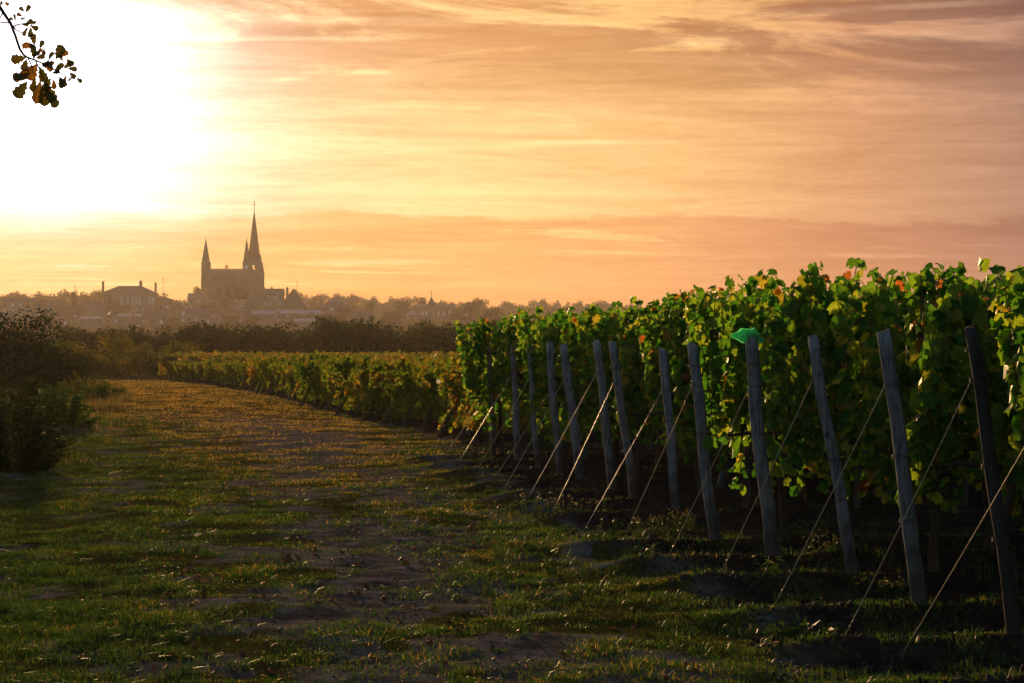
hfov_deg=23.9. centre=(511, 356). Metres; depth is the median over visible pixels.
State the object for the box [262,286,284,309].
village house
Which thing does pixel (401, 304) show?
village tree
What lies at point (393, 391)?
vine
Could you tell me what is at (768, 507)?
end post
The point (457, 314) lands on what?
village tree
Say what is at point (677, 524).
weed plant
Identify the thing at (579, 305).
hill tree
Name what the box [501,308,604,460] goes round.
tall vine
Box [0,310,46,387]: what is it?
verge tree
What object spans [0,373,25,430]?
verge bush
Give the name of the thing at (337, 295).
hill tree
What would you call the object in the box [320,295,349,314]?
village house
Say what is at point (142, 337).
belt tree
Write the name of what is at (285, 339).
belt tree
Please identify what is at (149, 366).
autumn bush
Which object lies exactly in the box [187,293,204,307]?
village house
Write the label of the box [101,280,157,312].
mansion
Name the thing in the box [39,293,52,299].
hill tree
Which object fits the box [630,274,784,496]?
tall vine
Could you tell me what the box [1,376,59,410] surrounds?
verge bush
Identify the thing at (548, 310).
hill tree
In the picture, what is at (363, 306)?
hill tree
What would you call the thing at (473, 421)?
vine
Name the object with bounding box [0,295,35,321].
village house
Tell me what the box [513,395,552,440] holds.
vine
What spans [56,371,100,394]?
verge bush
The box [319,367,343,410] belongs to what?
vine
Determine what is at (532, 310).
hill tree
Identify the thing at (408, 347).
belt tree
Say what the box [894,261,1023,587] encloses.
tall vine
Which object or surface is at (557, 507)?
weed plant
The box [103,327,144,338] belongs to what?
belt tree
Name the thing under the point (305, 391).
vine
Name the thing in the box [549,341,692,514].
end post
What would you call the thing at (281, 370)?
vine
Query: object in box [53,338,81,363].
autumn bush
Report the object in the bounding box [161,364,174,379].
vine
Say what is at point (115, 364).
autumn bush
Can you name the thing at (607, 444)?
end post
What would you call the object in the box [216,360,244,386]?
vine
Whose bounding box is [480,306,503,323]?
village tree
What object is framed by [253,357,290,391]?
vine
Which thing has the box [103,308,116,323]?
cottage
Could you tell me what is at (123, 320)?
village house
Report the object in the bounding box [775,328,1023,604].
end post
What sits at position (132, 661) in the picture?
grass tufts
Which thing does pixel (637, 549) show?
weed plant
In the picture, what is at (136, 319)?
cottage
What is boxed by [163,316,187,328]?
village tree
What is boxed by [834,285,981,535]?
tall vine
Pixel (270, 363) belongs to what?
vine
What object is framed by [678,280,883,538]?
tall vine
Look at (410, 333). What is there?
belt tree
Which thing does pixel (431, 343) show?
belt tree
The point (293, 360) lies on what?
vine
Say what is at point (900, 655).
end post
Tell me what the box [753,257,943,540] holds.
tall vine
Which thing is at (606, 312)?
tall vine
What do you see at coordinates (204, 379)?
vine
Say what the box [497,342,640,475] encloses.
end post
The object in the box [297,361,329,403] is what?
vine
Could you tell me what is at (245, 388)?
vine
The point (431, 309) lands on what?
manor
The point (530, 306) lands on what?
hill tree
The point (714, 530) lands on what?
end post
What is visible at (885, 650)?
soil clods
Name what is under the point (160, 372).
vine
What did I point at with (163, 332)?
belt tree
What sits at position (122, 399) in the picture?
dry grass
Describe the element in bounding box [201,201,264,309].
church
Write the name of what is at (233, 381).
vine
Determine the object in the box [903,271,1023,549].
tall vine
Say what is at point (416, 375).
vine
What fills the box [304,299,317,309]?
hill tree
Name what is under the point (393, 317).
village tree
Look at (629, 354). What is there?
tall vine
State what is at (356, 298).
hill tree
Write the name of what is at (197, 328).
belt tree
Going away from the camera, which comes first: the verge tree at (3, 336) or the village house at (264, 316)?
the verge tree at (3, 336)
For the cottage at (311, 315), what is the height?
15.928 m
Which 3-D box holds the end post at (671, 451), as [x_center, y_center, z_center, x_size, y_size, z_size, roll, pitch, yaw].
[6.139,0.731,23.068,11.598,1.786,0.863,0,0,-14]
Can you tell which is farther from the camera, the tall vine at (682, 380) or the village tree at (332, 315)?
the village tree at (332, 315)
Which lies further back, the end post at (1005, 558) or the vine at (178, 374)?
the vine at (178, 374)
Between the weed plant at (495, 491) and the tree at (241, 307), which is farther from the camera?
the tree at (241, 307)
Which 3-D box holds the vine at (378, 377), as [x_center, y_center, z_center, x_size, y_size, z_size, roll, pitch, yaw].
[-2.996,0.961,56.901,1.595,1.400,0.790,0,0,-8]
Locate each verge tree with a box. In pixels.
[0,305,95,388]
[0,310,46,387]
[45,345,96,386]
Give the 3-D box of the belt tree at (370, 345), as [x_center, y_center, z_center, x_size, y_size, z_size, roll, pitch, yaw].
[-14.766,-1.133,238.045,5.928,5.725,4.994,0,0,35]
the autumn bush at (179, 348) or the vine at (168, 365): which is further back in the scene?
the autumn bush at (179, 348)
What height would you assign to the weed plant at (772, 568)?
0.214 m
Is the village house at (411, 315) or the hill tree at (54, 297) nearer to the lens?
the village house at (411, 315)
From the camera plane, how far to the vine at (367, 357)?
74.68 m
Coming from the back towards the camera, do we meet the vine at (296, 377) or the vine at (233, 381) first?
the vine at (233, 381)
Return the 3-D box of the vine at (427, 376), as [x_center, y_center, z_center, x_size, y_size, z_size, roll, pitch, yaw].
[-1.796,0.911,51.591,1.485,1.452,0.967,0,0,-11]
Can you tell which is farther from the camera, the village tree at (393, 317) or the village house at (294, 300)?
the village house at (294, 300)
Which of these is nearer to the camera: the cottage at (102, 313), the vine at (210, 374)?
the vine at (210, 374)
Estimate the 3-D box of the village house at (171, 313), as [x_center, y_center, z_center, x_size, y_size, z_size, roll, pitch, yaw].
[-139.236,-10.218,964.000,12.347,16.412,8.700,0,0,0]
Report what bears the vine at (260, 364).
on the ground at (968, 582)
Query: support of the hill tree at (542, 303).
on the ground at (968, 582)
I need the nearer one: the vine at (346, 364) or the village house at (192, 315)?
the vine at (346, 364)
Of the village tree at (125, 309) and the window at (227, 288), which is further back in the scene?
the window at (227, 288)
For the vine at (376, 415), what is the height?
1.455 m
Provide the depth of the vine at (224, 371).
119.59 m
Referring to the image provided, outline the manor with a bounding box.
[416,289,454,318]
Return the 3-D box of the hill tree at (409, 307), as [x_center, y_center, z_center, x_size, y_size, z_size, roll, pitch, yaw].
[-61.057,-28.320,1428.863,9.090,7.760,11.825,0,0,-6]
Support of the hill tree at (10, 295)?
on the ground at (968, 582)
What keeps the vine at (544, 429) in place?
on the ground at (968, 582)
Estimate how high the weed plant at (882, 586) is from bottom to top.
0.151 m
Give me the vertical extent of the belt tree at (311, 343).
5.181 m
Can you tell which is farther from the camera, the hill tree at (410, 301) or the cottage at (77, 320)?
the hill tree at (410, 301)
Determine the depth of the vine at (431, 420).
53.52 m
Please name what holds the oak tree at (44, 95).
on the ground at (968, 582)
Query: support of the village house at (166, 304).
on the ground at (968, 582)
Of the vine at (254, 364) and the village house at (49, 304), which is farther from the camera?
the village house at (49, 304)
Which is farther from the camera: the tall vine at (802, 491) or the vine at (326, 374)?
the vine at (326, 374)
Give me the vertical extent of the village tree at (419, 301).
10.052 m
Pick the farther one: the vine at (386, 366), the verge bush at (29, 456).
the vine at (386, 366)
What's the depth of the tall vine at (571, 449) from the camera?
34.87 m
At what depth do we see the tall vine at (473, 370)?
34.54 m
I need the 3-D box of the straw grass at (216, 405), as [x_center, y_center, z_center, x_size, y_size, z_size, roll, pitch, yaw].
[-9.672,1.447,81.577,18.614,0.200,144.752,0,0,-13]
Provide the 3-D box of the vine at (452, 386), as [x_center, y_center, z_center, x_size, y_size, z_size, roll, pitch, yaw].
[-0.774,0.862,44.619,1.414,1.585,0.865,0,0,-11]
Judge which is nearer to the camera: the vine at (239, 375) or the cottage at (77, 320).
the vine at (239, 375)
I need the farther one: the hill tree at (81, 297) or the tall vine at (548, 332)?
the hill tree at (81, 297)
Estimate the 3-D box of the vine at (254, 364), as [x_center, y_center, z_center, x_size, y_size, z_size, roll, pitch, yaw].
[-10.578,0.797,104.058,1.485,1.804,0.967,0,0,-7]
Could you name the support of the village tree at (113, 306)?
on the ground at (968, 582)
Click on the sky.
(496, 151)
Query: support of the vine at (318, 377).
on the ground at (968, 582)
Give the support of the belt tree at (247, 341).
on the ground at (968, 582)
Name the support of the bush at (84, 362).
on the ground at (968, 582)
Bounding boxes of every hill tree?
[3,293,19,297]
[12,291,24,297]
[28,291,40,298]
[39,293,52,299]
[46,294,60,299]
[60,289,71,303]
[67,293,79,304]
[77,291,89,303]
[85,290,101,301]
[158,293,168,298]
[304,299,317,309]
[309,293,325,306]
[322,294,330,302]
[332,293,345,301]
[348,293,360,308]
[348,300,361,310]
[359,297,369,309]
[359,303,366,310]
[369,296,381,303]
[373,302,381,313]
[378,302,391,313]
[387,296,399,305]
[404,296,412,305]
[405,302,414,310]
[479,299,488,307]
[500,310,513,315]
[501,300,516,311]
[506,305,516,312]
[523,304,534,315]
[527,308,535,317]
[528,300,536,307]
[537,298,554,309]
[541,306,553,316]
[549,300,562,310]
[572,300,583,308]
[577,308,585,314]
[592,301,605,307]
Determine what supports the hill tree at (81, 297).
on the ground at (968, 582)
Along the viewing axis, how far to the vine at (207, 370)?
128.41 m
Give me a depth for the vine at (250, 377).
102.16 m
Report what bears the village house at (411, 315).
on the ground at (968, 582)
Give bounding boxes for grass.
[0,379,1020,682]
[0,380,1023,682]
[10,385,190,466]
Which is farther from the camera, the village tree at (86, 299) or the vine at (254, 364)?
the village tree at (86, 299)
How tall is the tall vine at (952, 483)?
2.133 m
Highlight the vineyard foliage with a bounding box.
[158,349,557,367]
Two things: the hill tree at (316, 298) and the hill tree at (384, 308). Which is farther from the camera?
the hill tree at (316, 298)
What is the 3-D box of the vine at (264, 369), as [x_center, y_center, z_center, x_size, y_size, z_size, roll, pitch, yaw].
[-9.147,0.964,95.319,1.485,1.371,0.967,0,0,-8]
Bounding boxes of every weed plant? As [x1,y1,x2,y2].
[464,452,493,459]
[483,485,510,493]
[488,492,607,519]
[513,542,565,556]
[546,454,564,474]
[583,516,624,540]
[622,542,662,556]
[629,514,663,530]
[656,508,721,532]
[689,565,729,572]
[747,611,838,639]
[751,489,760,505]
[752,552,783,572]
[800,529,857,553]
[848,572,904,594]
[878,577,929,593]
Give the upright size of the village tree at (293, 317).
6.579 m
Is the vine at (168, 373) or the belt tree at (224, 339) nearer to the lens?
the vine at (168, 373)
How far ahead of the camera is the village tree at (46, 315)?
928.79 m
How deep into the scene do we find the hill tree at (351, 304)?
1415.44 m
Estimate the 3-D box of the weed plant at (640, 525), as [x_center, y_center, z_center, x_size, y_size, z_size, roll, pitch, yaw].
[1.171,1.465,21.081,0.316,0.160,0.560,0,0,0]
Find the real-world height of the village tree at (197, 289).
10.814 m
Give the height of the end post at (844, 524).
1.760 m
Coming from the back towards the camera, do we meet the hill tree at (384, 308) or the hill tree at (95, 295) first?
the hill tree at (95, 295)
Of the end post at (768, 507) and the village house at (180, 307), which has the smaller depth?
the end post at (768, 507)
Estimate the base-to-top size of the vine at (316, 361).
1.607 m
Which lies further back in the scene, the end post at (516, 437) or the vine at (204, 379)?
the vine at (204, 379)
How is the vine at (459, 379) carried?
on the ground at (968, 582)
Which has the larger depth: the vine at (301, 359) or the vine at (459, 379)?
the vine at (301, 359)
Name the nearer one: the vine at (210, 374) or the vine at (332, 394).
the vine at (332, 394)
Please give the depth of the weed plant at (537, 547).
18.29 m
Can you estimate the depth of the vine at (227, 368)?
116.17 m
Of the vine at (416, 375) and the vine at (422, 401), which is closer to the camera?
the vine at (422, 401)
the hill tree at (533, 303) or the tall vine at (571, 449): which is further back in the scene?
the hill tree at (533, 303)
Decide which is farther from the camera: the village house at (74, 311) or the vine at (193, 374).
the village house at (74, 311)
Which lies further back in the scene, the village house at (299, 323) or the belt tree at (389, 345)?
the village house at (299, 323)
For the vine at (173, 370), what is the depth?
149.43 m
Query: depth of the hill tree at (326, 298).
1639.43 m
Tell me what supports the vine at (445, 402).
on the ground at (968, 582)
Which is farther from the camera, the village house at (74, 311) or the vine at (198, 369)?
the village house at (74, 311)
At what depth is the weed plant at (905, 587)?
15.27 m
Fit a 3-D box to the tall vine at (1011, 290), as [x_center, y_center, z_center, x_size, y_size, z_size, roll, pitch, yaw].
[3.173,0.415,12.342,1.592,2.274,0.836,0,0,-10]
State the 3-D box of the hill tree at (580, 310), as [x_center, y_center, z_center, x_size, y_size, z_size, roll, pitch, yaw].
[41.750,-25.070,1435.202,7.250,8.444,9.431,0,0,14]
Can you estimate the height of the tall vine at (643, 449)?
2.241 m
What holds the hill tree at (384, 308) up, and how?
on the ground at (968, 582)
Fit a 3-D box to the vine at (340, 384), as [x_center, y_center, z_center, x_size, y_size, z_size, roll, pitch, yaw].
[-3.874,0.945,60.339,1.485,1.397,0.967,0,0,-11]
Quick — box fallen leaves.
[77,449,846,681]
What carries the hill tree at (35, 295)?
on the ground at (968, 582)
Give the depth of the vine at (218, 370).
121.50 m
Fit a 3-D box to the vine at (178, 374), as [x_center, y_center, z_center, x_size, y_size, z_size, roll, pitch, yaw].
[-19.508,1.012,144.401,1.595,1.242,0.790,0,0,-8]
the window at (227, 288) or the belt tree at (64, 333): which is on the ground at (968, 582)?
the belt tree at (64, 333)
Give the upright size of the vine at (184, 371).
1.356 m
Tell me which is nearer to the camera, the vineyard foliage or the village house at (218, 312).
the vineyard foliage
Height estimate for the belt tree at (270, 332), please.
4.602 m
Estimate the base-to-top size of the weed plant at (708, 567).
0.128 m
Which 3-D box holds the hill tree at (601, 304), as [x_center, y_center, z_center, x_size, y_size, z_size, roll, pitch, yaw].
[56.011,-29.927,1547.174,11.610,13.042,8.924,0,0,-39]
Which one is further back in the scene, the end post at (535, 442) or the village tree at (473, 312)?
the village tree at (473, 312)
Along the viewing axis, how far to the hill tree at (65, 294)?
1418.54 m
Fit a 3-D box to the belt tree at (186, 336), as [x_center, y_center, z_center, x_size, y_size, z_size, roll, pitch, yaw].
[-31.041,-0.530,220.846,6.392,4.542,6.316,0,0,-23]
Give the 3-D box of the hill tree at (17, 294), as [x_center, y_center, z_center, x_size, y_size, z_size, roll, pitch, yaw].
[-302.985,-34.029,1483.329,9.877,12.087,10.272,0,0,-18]
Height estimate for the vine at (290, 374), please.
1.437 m
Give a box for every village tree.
[27,312,53,328]
[70,290,77,305]
[83,296,94,301]
[104,296,121,313]
[116,302,132,314]
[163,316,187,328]
[193,286,200,292]
[198,302,215,307]
[218,314,240,328]
[233,287,248,300]
[239,314,260,327]
[288,313,305,327]
[321,313,342,324]
[334,306,349,324]
[365,300,374,316]
[378,309,402,323]
[393,297,411,318]
[412,296,426,311]
[448,306,469,321]
[463,298,485,319]
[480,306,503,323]
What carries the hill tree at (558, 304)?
on the ground at (968, 582)
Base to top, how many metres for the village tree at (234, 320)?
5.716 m
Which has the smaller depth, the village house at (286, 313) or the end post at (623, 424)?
the end post at (623, 424)
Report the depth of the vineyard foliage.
136.02 m
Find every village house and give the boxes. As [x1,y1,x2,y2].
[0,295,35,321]
[33,296,66,315]
[52,303,83,323]
[79,316,102,327]
[80,302,104,314]
[116,314,142,326]
[146,310,179,326]
[157,299,173,309]
[170,300,187,322]
[185,308,212,324]
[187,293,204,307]
[212,305,231,325]
[228,300,237,314]
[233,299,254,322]
[252,310,276,324]
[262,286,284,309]
[277,310,320,323]
[279,287,309,309]
[293,318,317,329]
[314,302,327,318]
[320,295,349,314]
[351,311,374,323]
[406,310,417,319]
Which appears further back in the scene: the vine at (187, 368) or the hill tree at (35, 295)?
the hill tree at (35, 295)
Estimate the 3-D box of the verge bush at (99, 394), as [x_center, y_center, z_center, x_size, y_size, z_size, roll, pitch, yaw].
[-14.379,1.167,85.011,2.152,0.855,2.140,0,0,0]
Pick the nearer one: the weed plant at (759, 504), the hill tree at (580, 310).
the weed plant at (759, 504)
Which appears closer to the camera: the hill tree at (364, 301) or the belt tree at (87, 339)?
the belt tree at (87, 339)
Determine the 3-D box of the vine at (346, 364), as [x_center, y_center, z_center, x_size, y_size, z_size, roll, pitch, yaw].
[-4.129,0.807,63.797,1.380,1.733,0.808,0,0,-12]
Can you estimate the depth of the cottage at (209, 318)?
955.20 m
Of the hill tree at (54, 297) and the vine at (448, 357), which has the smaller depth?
the vine at (448, 357)
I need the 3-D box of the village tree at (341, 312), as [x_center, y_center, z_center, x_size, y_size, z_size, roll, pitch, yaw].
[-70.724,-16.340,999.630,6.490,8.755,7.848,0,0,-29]
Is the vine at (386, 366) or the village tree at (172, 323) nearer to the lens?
the vine at (386, 366)
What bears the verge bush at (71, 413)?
on the ground at (968, 582)
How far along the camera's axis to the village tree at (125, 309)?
1058.81 m
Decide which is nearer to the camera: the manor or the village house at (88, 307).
the village house at (88, 307)
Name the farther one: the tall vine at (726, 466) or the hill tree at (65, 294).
the hill tree at (65, 294)
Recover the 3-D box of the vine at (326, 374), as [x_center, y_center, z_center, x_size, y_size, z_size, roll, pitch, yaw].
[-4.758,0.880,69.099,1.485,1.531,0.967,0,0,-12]
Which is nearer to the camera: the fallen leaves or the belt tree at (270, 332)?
the fallen leaves
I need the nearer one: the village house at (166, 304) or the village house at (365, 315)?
the village house at (365, 315)
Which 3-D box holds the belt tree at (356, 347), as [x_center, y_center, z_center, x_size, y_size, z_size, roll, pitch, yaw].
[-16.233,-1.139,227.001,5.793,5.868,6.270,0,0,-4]
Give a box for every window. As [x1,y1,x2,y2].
[217,285,220,293]
[226,285,229,293]
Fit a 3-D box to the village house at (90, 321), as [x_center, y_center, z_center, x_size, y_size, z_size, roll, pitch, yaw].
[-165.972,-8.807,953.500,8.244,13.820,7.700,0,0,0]
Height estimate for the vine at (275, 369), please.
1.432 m
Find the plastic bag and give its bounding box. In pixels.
[730,328,763,342]
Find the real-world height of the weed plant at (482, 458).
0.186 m
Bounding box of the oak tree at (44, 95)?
[0,1,82,107]
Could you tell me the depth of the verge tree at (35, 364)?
111.58 m
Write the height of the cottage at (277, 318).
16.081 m
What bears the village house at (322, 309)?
on the ground at (968, 582)
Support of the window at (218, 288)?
in the church
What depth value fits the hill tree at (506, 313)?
1416.26 m
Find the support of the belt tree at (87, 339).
on the ground at (968, 582)
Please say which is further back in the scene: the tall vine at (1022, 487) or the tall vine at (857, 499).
the tall vine at (857, 499)
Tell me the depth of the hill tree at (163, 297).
1259.59 m
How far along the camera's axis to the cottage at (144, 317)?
1045.95 m
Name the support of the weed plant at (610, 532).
on the ground at (968, 582)
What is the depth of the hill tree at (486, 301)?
1510.21 m
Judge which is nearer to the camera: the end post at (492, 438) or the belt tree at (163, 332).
the end post at (492, 438)
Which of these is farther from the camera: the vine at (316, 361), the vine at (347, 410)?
the vine at (316, 361)
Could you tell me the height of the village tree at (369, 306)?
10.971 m
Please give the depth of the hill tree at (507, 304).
1572.86 m
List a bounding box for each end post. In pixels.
[446,348,542,454]
[458,344,634,459]
[479,346,556,467]
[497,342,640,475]
[502,344,777,489]
[527,340,730,498]
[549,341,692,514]
[583,348,975,527]
[624,342,983,539]
[669,334,984,555]
[721,334,986,573]
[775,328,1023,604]
[841,326,1023,634]
[897,448,1023,659]
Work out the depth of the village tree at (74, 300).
1119.46 m
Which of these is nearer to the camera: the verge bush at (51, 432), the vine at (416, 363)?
the verge bush at (51, 432)
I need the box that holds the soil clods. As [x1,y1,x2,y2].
[135,441,1023,682]
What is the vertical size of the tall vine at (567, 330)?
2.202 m
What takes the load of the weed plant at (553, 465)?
on the ground at (968, 582)
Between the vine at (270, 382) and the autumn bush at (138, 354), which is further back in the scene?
the autumn bush at (138, 354)
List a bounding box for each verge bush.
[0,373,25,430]
[0,387,75,472]
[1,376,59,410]
[5,395,78,449]
[26,381,105,427]
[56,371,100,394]
[78,377,132,398]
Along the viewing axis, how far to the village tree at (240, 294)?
1118.33 m
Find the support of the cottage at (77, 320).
on the ground at (968, 582)
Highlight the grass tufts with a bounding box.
[0,415,1023,682]
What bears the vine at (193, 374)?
on the ground at (968, 582)
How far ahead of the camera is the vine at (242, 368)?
107.42 m
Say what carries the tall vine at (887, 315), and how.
on the ground at (968, 582)
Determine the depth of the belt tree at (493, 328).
243.61 m
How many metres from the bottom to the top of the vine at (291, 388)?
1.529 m
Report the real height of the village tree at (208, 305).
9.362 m
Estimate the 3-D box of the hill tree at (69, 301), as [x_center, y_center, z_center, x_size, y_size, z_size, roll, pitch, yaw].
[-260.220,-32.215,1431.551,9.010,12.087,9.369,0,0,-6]
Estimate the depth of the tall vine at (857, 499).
22.54 m
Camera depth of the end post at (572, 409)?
27.43 m
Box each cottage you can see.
[56,311,72,326]
[74,311,88,323]
[92,307,109,322]
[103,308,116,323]
[130,312,141,326]
[135,308,146,322]
[150,310,167,326]
[199,310,215,326]
[270,311,287,326]
[305,312,319,324]
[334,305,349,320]
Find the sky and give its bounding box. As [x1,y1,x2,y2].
[0,0,1023,307]
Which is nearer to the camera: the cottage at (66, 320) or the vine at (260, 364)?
the vine at (260, 364)
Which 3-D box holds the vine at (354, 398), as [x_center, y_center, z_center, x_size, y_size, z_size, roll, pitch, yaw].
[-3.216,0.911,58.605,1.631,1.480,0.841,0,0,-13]
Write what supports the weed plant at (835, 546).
on the ground at (968, 582)
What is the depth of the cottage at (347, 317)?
1045.71 m
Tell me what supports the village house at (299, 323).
on the ground at (968, 582)
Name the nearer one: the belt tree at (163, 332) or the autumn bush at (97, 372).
the autumn bush at (97, 372)
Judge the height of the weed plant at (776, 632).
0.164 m
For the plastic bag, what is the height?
0.111 m
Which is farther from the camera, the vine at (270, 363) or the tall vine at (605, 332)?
the vine at (270, 363)
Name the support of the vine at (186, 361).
on the ground at (968, 582)
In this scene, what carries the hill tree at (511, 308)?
on the ground at (968, 582)
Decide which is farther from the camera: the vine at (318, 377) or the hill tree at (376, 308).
the hill tree at (376, 308)
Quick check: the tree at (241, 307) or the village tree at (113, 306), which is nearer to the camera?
the tree at (241, 307)
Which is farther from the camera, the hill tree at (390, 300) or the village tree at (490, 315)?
the hill tree at (390, 300)
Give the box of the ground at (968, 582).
[0,314,1023,682]
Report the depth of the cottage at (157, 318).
955.13 m
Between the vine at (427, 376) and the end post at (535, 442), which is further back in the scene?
the vine at (427, 376)
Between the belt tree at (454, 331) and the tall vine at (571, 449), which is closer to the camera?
the tall vine at (571, 449)
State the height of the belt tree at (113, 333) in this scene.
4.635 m
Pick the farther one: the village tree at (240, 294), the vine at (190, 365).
the village tree at (240, 294)
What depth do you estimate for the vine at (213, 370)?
124.91 m
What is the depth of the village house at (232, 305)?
1069.65 m
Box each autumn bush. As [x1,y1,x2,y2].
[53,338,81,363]
[72,341,110,376]
[94,333,135,376]
[119,340,153,375]
[136,344,174,376]
[158,337,197,368]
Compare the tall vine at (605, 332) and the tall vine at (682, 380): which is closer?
the tall vine at (682, 380)
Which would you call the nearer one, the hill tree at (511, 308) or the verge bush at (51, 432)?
the verge bush at (51, 432)
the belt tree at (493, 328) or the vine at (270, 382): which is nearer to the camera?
the vine at (270, 382)
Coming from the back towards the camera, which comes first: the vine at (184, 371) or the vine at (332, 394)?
the vine at (184, 371)
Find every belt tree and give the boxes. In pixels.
[46,324,85,353]
[59,329,111,360]
[94,326,132,367]
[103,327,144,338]
[119,323,162,364]
[135,327,207,365]
[138,324,177,346]
[185,320,228,352]
[193,323,241,352]
[226,321,280,352]
[256,329,291,342]
[261,319,302,352]
[280,319,350,353]
[308,313,369,352]
[342,316,386,352]
[366,322,418,352]
[392,326,420,339]
[394,319,440,352]
[412,320,466,352]
[438,317,496,348]
[489,319,500,350]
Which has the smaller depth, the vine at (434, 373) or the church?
the vine at (434, 373)
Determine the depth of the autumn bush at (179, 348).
175.63 m
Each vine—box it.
[157,360,177,379]
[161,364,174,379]
[167,362,181,377]
[168,360,183,379]
[172,363,184,380]
[178,361,194,381]
[179,359,199,379]
[181,362,204,381]
[187,361,201,382]
[187,361,211,382]
[194,362,209,382]
[201,358,218,383]
[202,357,226,383]
[204,358,227,384]
[210,362,221,384]
[213,361,231,385]
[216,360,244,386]
[220,360,242,385]
[223,361,238,386]
[228,363,239,387]
[230,359,249,387]
[233,365,256,389]
[239,363,256,389]
[243,361,258,390]
[246,357,266,390]
[249,354,279,390]
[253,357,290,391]
[254,354,285,393]
[261,363,282,393]
[266,362,285,394]
[268,359,307,395]
[272,362,289,395]
[274,360,306,397]
[280,360,313,399]
[283,365,302,398]
[289,349,327,401]
[290,356,330,402]
[291,361,307,400]
[296,360,329,405]
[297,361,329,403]
[299,359,337,403]
[311,368,334,406]
[319,355,375,410]
[319,361,356,406]
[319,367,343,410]
[325,366,369,415]
[330,354,380,412]
[334,354,379,363]
[340,364,376,413]
[347,363,400,417]
[351,369,414,420]
[373,370,418,416]
[374,359,420,414]
[378,381,435,423]
[382,356,440,421]
[390,365,441,425]
[393,358,431,418]
[413,360,456,428]
[416,354,466,422]
[427,360,476,430]
[428,356,460,422]
[432,365,481,437]
[435,358,475,433]
[444,357,522,441]
[453,306,545,453]
[462,390,549,444]
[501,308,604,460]
[513,310,618,443]
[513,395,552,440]
[520,310,605,451]
[530,409,591,444]
[557,301,671,475]
[576,307,676,478]
[582,307,664,458]
[612,304,742,486]
[617,310,665,467]
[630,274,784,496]
[634,420,645,454]
[667,283,806,507]
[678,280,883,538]
[712,294,768,477]
[744,296,849,495]
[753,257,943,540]
[791,289,899,507]
[827,268,1020,571]
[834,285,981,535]
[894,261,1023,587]
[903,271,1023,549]
[951,452,976,484]
[978,258,1023,530]
[979,285,1023,493]
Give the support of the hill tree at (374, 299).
on the ground at (968, 582)
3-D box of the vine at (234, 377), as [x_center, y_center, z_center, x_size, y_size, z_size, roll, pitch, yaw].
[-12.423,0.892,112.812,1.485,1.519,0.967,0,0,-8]

